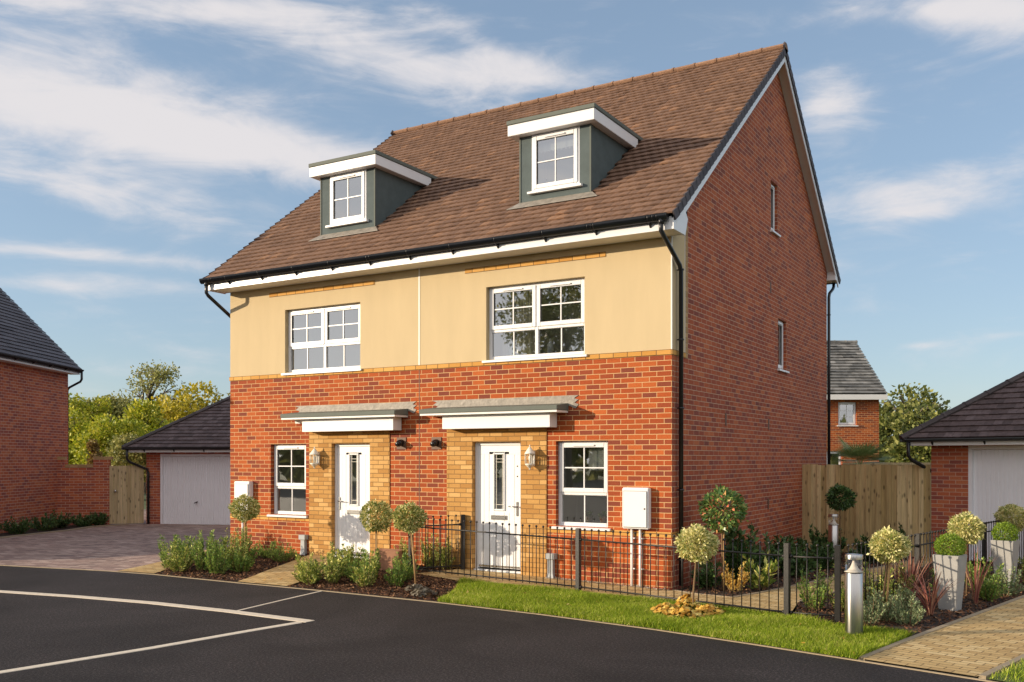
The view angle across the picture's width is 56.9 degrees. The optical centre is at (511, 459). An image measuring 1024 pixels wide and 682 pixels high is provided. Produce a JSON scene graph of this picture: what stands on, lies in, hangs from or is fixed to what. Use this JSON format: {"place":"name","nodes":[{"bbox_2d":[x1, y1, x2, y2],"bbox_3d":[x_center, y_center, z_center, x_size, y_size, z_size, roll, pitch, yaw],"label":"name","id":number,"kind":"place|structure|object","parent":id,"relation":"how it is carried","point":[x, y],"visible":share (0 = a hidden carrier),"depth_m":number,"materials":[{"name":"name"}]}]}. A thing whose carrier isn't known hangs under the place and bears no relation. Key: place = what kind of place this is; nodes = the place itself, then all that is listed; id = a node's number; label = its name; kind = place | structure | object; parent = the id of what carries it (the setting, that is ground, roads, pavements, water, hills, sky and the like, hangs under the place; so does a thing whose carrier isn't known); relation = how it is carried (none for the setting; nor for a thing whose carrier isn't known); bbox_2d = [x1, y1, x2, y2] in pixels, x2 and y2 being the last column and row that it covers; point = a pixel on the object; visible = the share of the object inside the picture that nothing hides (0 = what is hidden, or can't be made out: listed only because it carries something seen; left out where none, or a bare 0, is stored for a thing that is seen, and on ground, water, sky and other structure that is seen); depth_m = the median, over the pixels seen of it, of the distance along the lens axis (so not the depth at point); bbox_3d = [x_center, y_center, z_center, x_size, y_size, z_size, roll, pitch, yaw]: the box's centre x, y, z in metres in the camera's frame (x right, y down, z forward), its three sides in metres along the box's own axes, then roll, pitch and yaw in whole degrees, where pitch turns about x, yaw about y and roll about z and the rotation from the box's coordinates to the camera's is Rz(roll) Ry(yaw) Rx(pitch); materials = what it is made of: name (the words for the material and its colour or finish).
{"place":"outdoors","nodes":[
{"label":"outdoors","id":0,"kind":"place"},
{"bbox_2d":[0,525,96,536],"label":"mulch bed","id":1,"kind":"object","parent":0,"point":[37,531],"visible":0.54,"depth_m":24.79,"materials":[{"name":"soil"}]},
{"bbox_2d":[2,516,34,533],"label":"shrub","id":2,"kind":"object","parent":1,"relation":"on","point":[22,528],"visible":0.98,"depth_m":23.58,"materials":[{"name":"green plant"}]},
{"bbox_2d":[27,513,62,530],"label":"shrub","id":3,"kind":"object","parent":1,"relation":"on","point":[49,525],"visible":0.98,"depth_m":24.74,"materials":[{"name":"green plant"}]},
{"bbox_2d":[0,509,229,570],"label":"driveway","id":4,"kind":"structure","parent":0,"point":[116,548],"depth_m":20.55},
{"bbox_2d":[118,550,206,572],"bbox_3d":[-5.802,1.785,16.780,0.850,0.175,2.425,0,0,22],"label":"driveway border","id":5,"kind":"object","parent":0,"point":[154,567],"visible":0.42,"depth_m":15.99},
{"bbox_2d":[156,548,307,581],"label":"bark mulch","id":6,"kind":"object","parent":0,"point":[238,575],"visible":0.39,"depth_m":15.42,"materials":[{"name":"brown wood"}]},
{"bbox_2d":[157,534,181,569],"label":"shrub","id":7,"kind":"object","parent":6,"relation":"on","point":[162,555],"visible":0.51,"depth_m":15.84,"materials":[{"name":"green plant"}]},
{"bbox_2d":[163,540,193,572],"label":"shrub","id":8,"kind":"object","parent":6,"relation":"on","point":[184,566],"visible":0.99,"depth_m":15.52,"materials":[{"name":"green plant"}]},
{"bbox_2d":[190,530,219,571],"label":"shrub","id":9,"kind":"object","parent":6,"relation":"on","point":[198,560],"visible":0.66,"depth_m":15.47,"materials":[{"name":"green plant"}]},
{"bbox_2d":[204,544,231,574],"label":"shrub","id":10,"kind":"object","parent":6,"relation":"on","point":[219,565],"visible":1,"depth_m":15.19,"materials":[{"name":"green plant"}]},
{"bbox_2d":[221,527,250,568],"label":"shrub","id":11,"kind":"object","parent":6,"relation":"on","point":[238,546],"visible":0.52,"depth_m":15.55,"materials":[{"name":"green plant"}]},
{"bbox_2d":[228,548,254,572],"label":"shrub","id":12,"kind":"object","parent":6,"relation":"on","point":[242,564],"visible":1,"depth_m":15.33,"materials":[{"name":"green plant"}]},
{"bbox_2d":[228,493,260,543],"bbox_3d":[-4.575,1.210,16.241,0.549,1.276,0.549,0,0,31],"label":"topiary tree","id":13,"kind":"object","parent":6,"relation":"on","point":[239,511],"visible":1,"depth_m":16.15,"materials":[{"name":"green plant"}]},
{"bbox_2d":[266,542,295,562],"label":"shrub","id":14,"kind":"object","parent":6,"relation":"on","point":[278,559],"visible":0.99,"depth_m":16.16,"materials":[{"name":"green plant"}]},
{"bbox_2d":[238,555,370,585],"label":"path","id":15,"kind":"structure","parent":0,"point":[284,572],"depth_m":14.95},
{"bbox_2d":[287,564,458,600],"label":"bark mulch","id":16,"kind":"object","parent":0,"point":[380,591],"visible":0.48,"depth_m":13.79,"materials":[{"name":"brown wood"}]},
{"bbox_2d":[297,558,323,584],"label":"shrub","id":17,"kind":"object","parent":16,"relation":"on","point":[313,575],"visible":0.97,"depth_m":14.05,"materials":[{"name":"green plant"}]},
{"bbox_2d":[320,552,346,583],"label":"shrub","id":18,"kind":"object","parent":16,"relation":"on","point":[335,575],"visible":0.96,"depth_m":14.06,"materials":[{"name":"green plant"}]},
{"bbox_2d":[350,551,378,587],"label":"shrub","id":19,"kind":"object","parent":16,"relation":"on","point":[363,579],"visible":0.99,"depth_m":13.70,"materials":[{"name":"green plant"}]},
{"bbox_2d":[359,498,392,571],"bbox_3d":[-2.110,1.242,14.742,0.560,1.269,0.598,0,0,-7],"label":"topiary tree","id":20,"kind":"object","parent":16,"relation":"on","point":[366,514],"visible":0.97,"depth_m":14.64,"materials":[{"name":"green plant"}]},
{"bbox_2d":[374,548,407,569],"bbox_3d":[-1.981,1.640,15.315,0.512,0.357,0.319,0,0,19],"label":"boulder","id":21,"kind":"object","parent":16,"relation":"on","point":[387,555],"visible":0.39,"depth_m":15.18,"materials":[{"name":"stone"}]},
{"bbox_2d":[383,559,408,586],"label":"shrub","id":22,"kind":"object","parent":16,"relation":"on","point":[399,577],"visible":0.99,"depth_m":13.68,"materials":[{"name":"green plant"}]},
{"bbox_2d":[390,500,427,584],"bbox_3d":[-1.484,1.250,13.654,0.527,1.330,0.498,0,0,-29],"label":"topiary tree","id":23,"kind":"object","parent":16,"relation":"on","point":[401,519],"visible":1,"depth_m":13.57,"materials":[{"name":"green plant"}]},
{"bbox_2d":[420,532,438,569],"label":"shrub","id":24,"kind":"object","parent":16,"relation":"on","point":[431,555],"visible":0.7,"depth_m":15.22,"materials":[{"name":"green plant"}]},
{"bbox_2d":[0,566,984,681],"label":"road","id":25,"kind":"structure","parent":0,"point":[343,637],"depth_m":9.64,"materials":[{"name":"black asphalt"}]},
{"bbox_2d":[0,622,301,673],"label":"road marking","id":26,"kind":"object","parent":25,"relation":"on","point":[129,651],"visible":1,"depth_m":9.36,"materials":[{"name":"paint"}]},
{"bbox_2d":[0,590,314,622],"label":"road marking","id":27,"kind":"object","parent":25,"relation":"on","point":[189,606],"visible":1,"depth_m":12.24,"materials":[{"name":"paint"}]},
{"bbox_2d":[0,565,996,681],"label":"kerb","id":28,"kind":"structure","parent":25,"relation":"on","point":[575,619],"depth_m":10.84,"materials":[{"name":"grey concrete"}]},
{"bbox_2d":[0,0,1023,458],"label":"sky","id":29,"kind":"structure","parent":0,"point":[144,144],"materials":[{"name":"blue"}]},
{"bbox_2d":[122,494,1003,681],"bbox_3d":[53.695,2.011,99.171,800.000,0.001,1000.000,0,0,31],"label":"ground","id":30,"kind":"structure","parent":0,"point":[794,609],"depth_m":12.12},
{"bbox_2d":[0,288,83,532],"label":"brick house","id":31,"kind":"structure","parent":30,"relation":"on","point":[37,366],"depth_m":25.54,"materials":[{"name":"red brick"}]},
{"bbox_2d":[57,457,112,524],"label":"garden wall","id":32,"kind":"structure","parent":30,"relation":"on","point":[83,489],"depth_m":27.02,"materials":[{"name":"red brick"}]},
{"bbox_2d":[109,466,143,523],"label":"timber gate","id":33,"kind":"structure","parent":32,"relation":"attached to","point":[124,491],"depth_m":27.28,"materials":[{"name":"brown wood"}]},
{"bbox_2d":[69,406,105,463],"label":"broadleaf tree","id":34,"kind":"object","parent":30,"relation":"on","point":[74,429],"visible":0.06,"depth_m":45.56,"materials":[{"name":"green plant"}]},
{"bbox_2d":[69,393,113,422],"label":"broadleaf tree","id":35,"kind":"object","parent":30,"relation":"on","point":[92,408],"visible":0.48,"depth_m":52.74,"materials":[{"name":"green plant"}]},
{"bbox_2d":[69,413,151,465],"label":"broadleaf tree","id":36,"kind":"object","parent":30,"relation":"on","point":[108,427],"visible":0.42,"depth_m":40.97,"materials":[{"name":"green plant"}]},
{"bbox_2d":[104,432,145,489],"bbox_3d":[-13.717,0.600,34.389,2.312,3.181,2.043,0,0,31],"label":"broadleaf tree","id":37,"kind":"object","parent":30,"relation":"on","point":[117,453],"visible":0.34,"depth_m":33.93,"materials":[{"name":"green plant"}]},
{"bbox_2d":[80,398,172,500],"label":"broadleaf tree","id":38,"kind":"object","parent":30,"relation":"on","point":[145,413],"visible":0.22,"depth_m":45.26,"materials":[{"name":"green plant"}]},
{"bbox_2d":[108,359,195,493],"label":"broadleaf tree","id":39,"kind":"object","parent":30,"relation":"on","point":[155,376],"visible":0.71,"depth_m":54.76,"materials":[{"name":"green plant"}]},
{"bbox_2d":[121,396,229,524],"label":"garage","id":40,"kind":"structure","parent":30,"relation":"on","point":[187,468],"depth_m":27.35,"materials":[{"name":"black tile"}]},
{"bbox_2d":[163,457,229,524],"bbox_3d":[-9.097,0.938,27.263,2.100,2.025,0.081,0,0,10],"label":"garage door","id":41,"kind":"structure","parent":40,"relation":"in","point":[196,490],"depth_m":27.30,"materials":[{"name":"white metal"}]},
{"bbox_2d":[148,380,223,421],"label":"broadleaf tree","id":42,"kind":"object","parent":30,"relation":"on","point":[175,409],"visible":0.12,"depth_m":49.84,"materials":[{"name":"green plant"}]},
{"bbox_2d":[199,42,840,589],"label":"semi detached house","id":43,"kind":"structure","parent":30,"relation":"on","point":[663,236],"depth_m":15.72,"materials":[{"name":"red brick"}]},
{"bbox_2d":[267,444,307,517],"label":"window","id":44,"kind":"structure","parent":43,"relation":"in","point":[289,459],"depth_m":18.07,"materials":[{"name":"white plastic"}]},
{"bbox_2d":[281,303,361,375],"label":"window","id":45,"kind":"structure","parent":43,"relation":"in","point":[321,339],"depth_m":17.73,"materials":[{"name":"white plastic"}]},
{"bbox_2d":[325,169,368,227],"bbox_3d":[-2.797,-4.633,17.421,1.160,1.398,0.813,0,0,31],"label":"window","id":46,"kind":"structure","parent":43,"relation":"in","point":[348,206],"depth_m":17.30,"materials":[{"name":"white plastic"}]},
{"bbox_2d":[338,447,369,554],"bbox_3d":[-2.745,0.723,16.540,0.747,1.876,0.189,0,0,31],"label":"door","id":47,"kind":"structure","parent":43,"relation":"in","point":[353,462],"depth_m":16.55,"materials":[{"name":"white plastic"}]},
{"bbox_2d":[478,445,520,569],"bbox_3d":[-0.187,0.755,15.006,0.782,1.941,0.189,0,0,31],"label":"door","id":48,"kind":"structure","parent":43,"relation":"in","point":[499,467],"depth_m":15.00,"materials":[{"name":"white plastic"}]},
{"bbox_2d":[502,290,534,355],"bbox_3d":[0.133,-2.169,15.074,0.670,1.120,0.060,0,0,31],"label":"curtain","id":49,"kind":"object","parent":43,"relation":"attached to","point":[524,342],"depth_m":15.08,"materials":[{"name":"fabric"}]},
{"bbox_2d":[482,278,586,362],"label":"window","id":50,"kind":"structure","parent":43,"relation":"in","point":[558,307],"depth_m":15.06,"materials":[{"name":"white plastic"}]},
{"bbox_2d":[527,126,582,194],"bbox_3d":[0.861,-4.633,15.228,1.160,1.398,0.813,0,0,31],"label":"window","id":51,"kind":"structure","parent":43,"relation":"in","point":[561,168],"depth_m":15.12,"materials":[{"name":"white plastic"}]},
{"bbox_2d":[539,133,573,153],"bbox_3d":[0.758,-5.025,15.037,0.740,0.228,0.030,0,0,31],"label":"roman blind","id":52,"kind":"object","parent":43,"relation":"attached to","point":[548,144],"visible":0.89,"depth_m":15.06,"materials":[{"name":"white fabric"}]},
{"bbox_2d":[551,441,610,530],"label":"window","id":53,"kind":"structure","parent":43,"relation":"in","point":[581,489],"depth_m":15.25,"materials":[{"name":"white plastic"}]},
{"bbox_2d":[589,447,603,469],"bbox_3d":[1.320,-0.019,14.234,0.370,0.380,0.008,0,0,32],"label":"roman blind","id":54,"kind":"object","parent":43,"relation":"attached to","point":[596,456],"visible":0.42,"depth_m":14.27,"materials":[{"name":"white fabric"}]},
{"bbox_2d":[830,340,887,464],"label":"distant house","id":55,"kind":"structure","parent":30,"relation":"on","point":[858,392],"depth_m":37.00,"materials":[{"name":"red brick"}]},
{"bbox_2d":[837,402,857,425],"bbox_3d":[13.120,-1.679,37.266,1.220,1.400,0.635,0,0,0],"label":"window","id":56,"kind":"structure","parent":55,"relation":"in","point":[846,410],"depth_m":37.09,"materials":[{"name":"white plastic"}]},
{"bbox_2d":[831,436,894,464],"bbox_3d":[8.814,0.569,24.225,1.921,2.483,1.969,0,0,31],"label":"shrub","id":57,"kind":"object","parent":30,"relation":"on","point":[861,451],"visible":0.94,"depth_m":23.85,"materials":[{"name":"green plant"}]},
{"bbox_2d":[879,382,950,462],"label":"broadleaf tree","id":58,"kind":"object","parent":30,"relation":"on","point":[902,417],"visible":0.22,"depth_m":58.20,"materials":[{"name":"green plant"}]},
{"bbox_2d":[899,371,1023,563],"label":"garage","id":59,"kind":"structure","parent":30,"relation":"on","point":[976,443],"depth_m":17.50,"materials":[{"name":"black"}]},
{"bbox_2d":[973,449,1023,563],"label":"garage door","id":60,"kind":"structure","parent":59,"relation":"in","point":[998,475],"depth_m":17.26,"materials":[{"name":"white"}]},
{"bbox_2d":[416,557,931,612],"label":"path","id":61,"kind":"structure","parent":0,"point":[764,600],"depth_m":13.51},
{"bbox_2d":[408,514,840,622],"bbox_3d":[1.263,1.413,13.136,6.759,1.056,0.771,0,0,38],"label":"metal railing","id":62,"kind":"object","parent":61,"relation":"on","point":[787,556],"visible":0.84,"depth_m":12.65,"materials":[{"name":"black metal"}]},
{"bbox_2d":[438,577,916,658],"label":"lawn","id":63,"kind":"structure","parent":0,"point":[697,632],"depth_m":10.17,"materials":[{"name":"green plant"}]},
{"bbox_2d":[674,523,720,608],"bbox_3d":[2.248,1.355,11.502,0.548,1.171,0.540,0,0,31],"label":"topiary tree","id":64,"kind":"object","parent":63,"relation":"on","point":[696,552],"visible":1,"depth_m":11.41,"materials":[{"name":"green plant"}]},
{"bbox_2d":[844,553,862,634],"bbox_3d":[3.608,1.472,9.981,0.196,0.938,0.196,0,0,31],"label":"bollard light","id":65,"kind":"object","parent":63,"relation":"on","point":[853,598],"visible":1,"depth_m":9.91,"materials":[{"name":"silver metal"}]},
{"bbox_2d":[677,549,921,595],"bbox_3d":[5.139,1.873,15.849,2.380,0.012,7.460,0,0,31],"label":"mulch bed","id":66,"kind":"object","parent":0,"point":[775,583],"visible":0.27,"depth_m":14.51,"materials":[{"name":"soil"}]},
{"bbox_2d":[691,557,721,588],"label":"shrub","id":67,"kind":"object","parent":66,"relation":"on","point":[710,577],"visible":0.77,"depth_m":13.59,"materials":[{"name":"green plant"}]},
{"bbox_2d":[697,483,748,590],"bbox_3d":[3.017,1.140,13.507,0.747,1.591,0.703,0,0,31],"label":"standard shrub","id":68,"kind":"object","parent":66,"relation":"on","point":[707,509],"visible":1,"depth_m":13.42,"materials":[{"name":"green plant"}]},
{"bbox_2d":[721,560,749,591],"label":"shrub","id":69,"kind":"object","parent":66,"relation":"on","point":[728,578],"visible":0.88,"depth_m":13.35,"materials":[{"name":"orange plant"}]},
{"bbox_2d":[720,504,762,583],"bbox_3d":[3.430,1.301,14.198,0.686,1.236,0.616,0,0,31],"label":"shrub","id":70,"kind":"object","parent":66,"relation":"on","point":[731,535],"visible":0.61,"depth_m":14.12,"materials":[{"name":"green plant"}]},
{"bbox_2d":[739,551,779,589],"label":"shrub","id":71,"kind":"object","parent":66,"relation":"on","point":[764,579],"visible":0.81,"depth_m":13.54,"materials":[{"name":"green plant"}]},
{"bbox_2d":[775,546,816,577],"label":"shrub","id":72,"kind":"object","parent":66,"relation":"on","point":[801,563],"visible":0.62,"depth_m":14.96,"materials":[{"name":"green plant"}]},
{"bbox_2d":[797,523,846,553],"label":"shrub","id":73,"kind":"object","parent":66,"relation":"on","point":[812,536],"visible":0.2,"depth_m":18.19,"materials":[{"name":"green plant"}]},
{"bbox_2d":[801,540,842,569],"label":"shrub","id":74,"kind":"object","parent":66,"relation":"on","point":[821,553],"visible":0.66,"depth_m":16.05,"materials":[{"name":"green plant"}]},
{"bbox_2d":[828,514,838,555],"bbox_3d":[5.849,1.472,17.208,0.196,0.938,0.196,0,0,31],"label":"bollard light","id":75,"kind":"object","parent":66,"relation":"on","point":[833,530],"visible":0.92,"depth_m":17.13,"materials":[{"name":"silver metal"}]},
{"bbox_2d":[825,482,857,544],"bbox_3d":[6.220,1.187,17.854,0.593,1.507,0.625,0,0,31],"label":"bay tree","id":76,"kind":"object","parent":66,"relation":"on","point":[839,504],"visible":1,"depth_m":17.78,"materials":[{"name":"green plant"}]},
{"bbox_2d":[802,464,929,556],"bbox_3d":[7.026,1.022,18.887,2.547,1.837,0.089,0,0,41],"label":"board fence","id":77,"kind":"object","parent":66,"relation":"on","point":[892,496],"visible":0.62,"depth_m":18.78,"materials":[{"name":"brown wood"}]},
{"bbox_2d":[795,560,1023,634],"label":"bark mulch","id":78,"kind":"object","parent":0,"point":[927,620],"visible":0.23,"depth_m":11.85,"materials":[{"name":"brown wood"}]},
{"bbox_2d":[797,564,832,610],"bbox_3d":[3.767,1.618,11.795,0.462,0.614,0.485,0,0,31],"label":"shrub","id":79,"kind":"object","parent":78,"relation":"on","point":[811,602],"visible":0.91,"depth_m":11.74,"materials":[{"name":"green plant"}]},
{"bbox_2d":[863,586,888,625],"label":"shrub","id":80,"kind":"object","parent":78,"relation":"on","point":[866,613],"visible":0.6,"depth_m":10.69,"materials":[{"name":"green plant"}]},
{"bbox_2d":[862,561,898,605],"bbox_3d":[4.511,1.595,11.753,0.509,0.660,0.523,0,0,-1],"label":"shrub","id":81,"kind":"object","parent":78,"relation":"on","point":[879,584],"visible":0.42,"depth_m":11.71,"materials":[{"name":"green plant"}]},
{"bbox_2d":[867,590,903,622],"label":"shrub","id":82,"kind":"object","parent":78,"relation":"on","point":[889,617],"visible":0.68,"depth_m":10.93,"materials":[{"name":"green plant"}]},
{"bbox_2d":[865,525,914,618],"bbox_3d":[4.416,1.354,11.071,0.506,1.175,0.478,0,0,-33],"label":"topiary tree","id":83,"kind":"object","parent":78,"relation":"on","point":[890,539],"visible":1,"depth_m":10.99,"materials":[{"name":"green plant"}]},
{"bbox_2d":[888,594,925,625],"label":"shrub","id":84,"kind":"object","parent":78,"relation":"on","point":[914,616],"visible":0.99,"depth_m":10.72,"materials":[{"name":"green plant"}]},
{"bbox_2d":[890,545,940,603],"bbox_3d":[5.123,1.491,12.202,0.747,0.799,1.053,0,0,-3],"label":"flax plant","id":85,"kind":"object","parent":78,"relation":"on","point":[911,570],"visible":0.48,"depth_m":12.13,"materials":[{"name":"red plant"}]},
{"bbox_2d":[895,563,964,615],"bbox_3d":[4.882,1.570,11.352,0.737,0.641,1.106,0,0,-28],"label":"flax plant","id":86,"kind":"object","parent":78,"relation":"on","point":[926,604],"visible":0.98,"depth_m":11.33,"materials":[{"name":"red plant"}]},
{"bbox_2d":[844,520,1023,616],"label":"metal railing","id":87,"kind":"object","parent":78,"relation":"on","point":[917,543],"visible":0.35,"depth_m":12.53,"materials":[{"name":"black metal"}]},
{"bbox_2d":[933,554,966,610],"bbox_3d":[5.471,1.541,11.814,0.314,0.700,0.314,0,0,44],"label":"planter","id":88,"kind":"object","parent":78,"relation":"on","point":[952,568],"visible":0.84,"depth_m":11.71,"materials":[{"name":"stone"}]},
{"bbox_2d":[933,532,966,555],"bbox_3d":[5.476,1.076,11.810,0.394,0.330,0.394,0,0,31],"label":"box ball","id":89,"kind":"object","parent":88,"relation":"in","point":[959,547],"visible":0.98,"depth_m":11.75,"materials":[{"name":"green plant"}]},
{"bbox_2d":[946,511,986,594],"bbox_3d":[6.269,1.326,13.057,0.530,1.230,0.554,0,0,31],"label":"topiary tree","id":90,"kind":"object","parent":78,"relation":"on","point":[974,533],"visible":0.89,"depth_m":12.95,"materials":[{"name":"green plant"}]},
{"bbox_2d":[965,550,997,603],"bbox_3d":[6.054,1.483,12.307,0.615,0.815,0.461,0,0,-40],"label":"flax plant","id":91,"kind":"object","parent":78,"relation":"on","point":[977,581],"visible":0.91,"depth_m":12.29,"materials":[{"name":"red plant"}]},
{"bbox_2d":[965,553,1004,590],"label":"shrub","id":92,"kind":"object","parent":78,"relation":"on","point":[987,575],"visible":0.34,"depth_m":13.37,"materials":[{"name":"green plant"}]},
{"bbox_2d":[969,567,1008,600],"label":"shrub","id":93,"kind":"object","parent":78,"relation":"on","point":[987,593],"visible":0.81,"depth_m":12.50,"materials":[{"name":"green plant"}]},
{"bbox_2d":[986,562,1023,596],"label":"shrub","id":94,"kind":"object","parent":78,"relation":"on","point":[1015,585],"visible":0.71,"depth_m":12.94,"materials":[{"name":"green plant"}]},
{"bbox_2d":[990,539,1019,582],"bbox_3d":[7.266,1.541,13.932,0.314,0.700,0.314,0,0,44],"label":"planter","id":95,"kind":"object","parent":78,"relation":"on","point":[1006,553],"visible":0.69,"depth_m":13.83,"materials":[{"name":"stone"}]},
{"bbox_2d":[991,521,1019,540],"bbox_3d":[7.267,1.076,13.931,0.386,0.331,0.399,0,0,31],"label":"box ball","id":96,"kind":"object","parent":95,"relation":"on","point":[1005,534],"visible":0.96,"depth_m":13.86,"materials":[{"name":"green plant"}]},
{"bbox_2d":[992,503,1023,537],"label":"topiary tree","id":97,"kind":"object","parent":78,"relation":"on","point":[1004,513],"visible":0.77,"depth_m":15.29,"materials":[{"name":"green plant"}]},
{"bbox_2d":[864,598,1023,676],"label":"path","id":98,"kind":"structure","parent":0,"point":[977,645],"depth_m":9.42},
{"bbox_2d":[858,595,1023,660],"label":"path edging","id":99,"kind":"object","parent":98,"relation":"on","point":[866,655],"visible":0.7,"depth_m":10.26,"materials":[{"name":"grey concrete"}]},
{"bbox_2d":[979,654,1023,679],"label":"path edging","id":100,"kind":"object","parent":98,"relation":"on","point":[988,673],"visible":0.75,"depth_m":8.42,"materials":[{"name":"beige concrete"}]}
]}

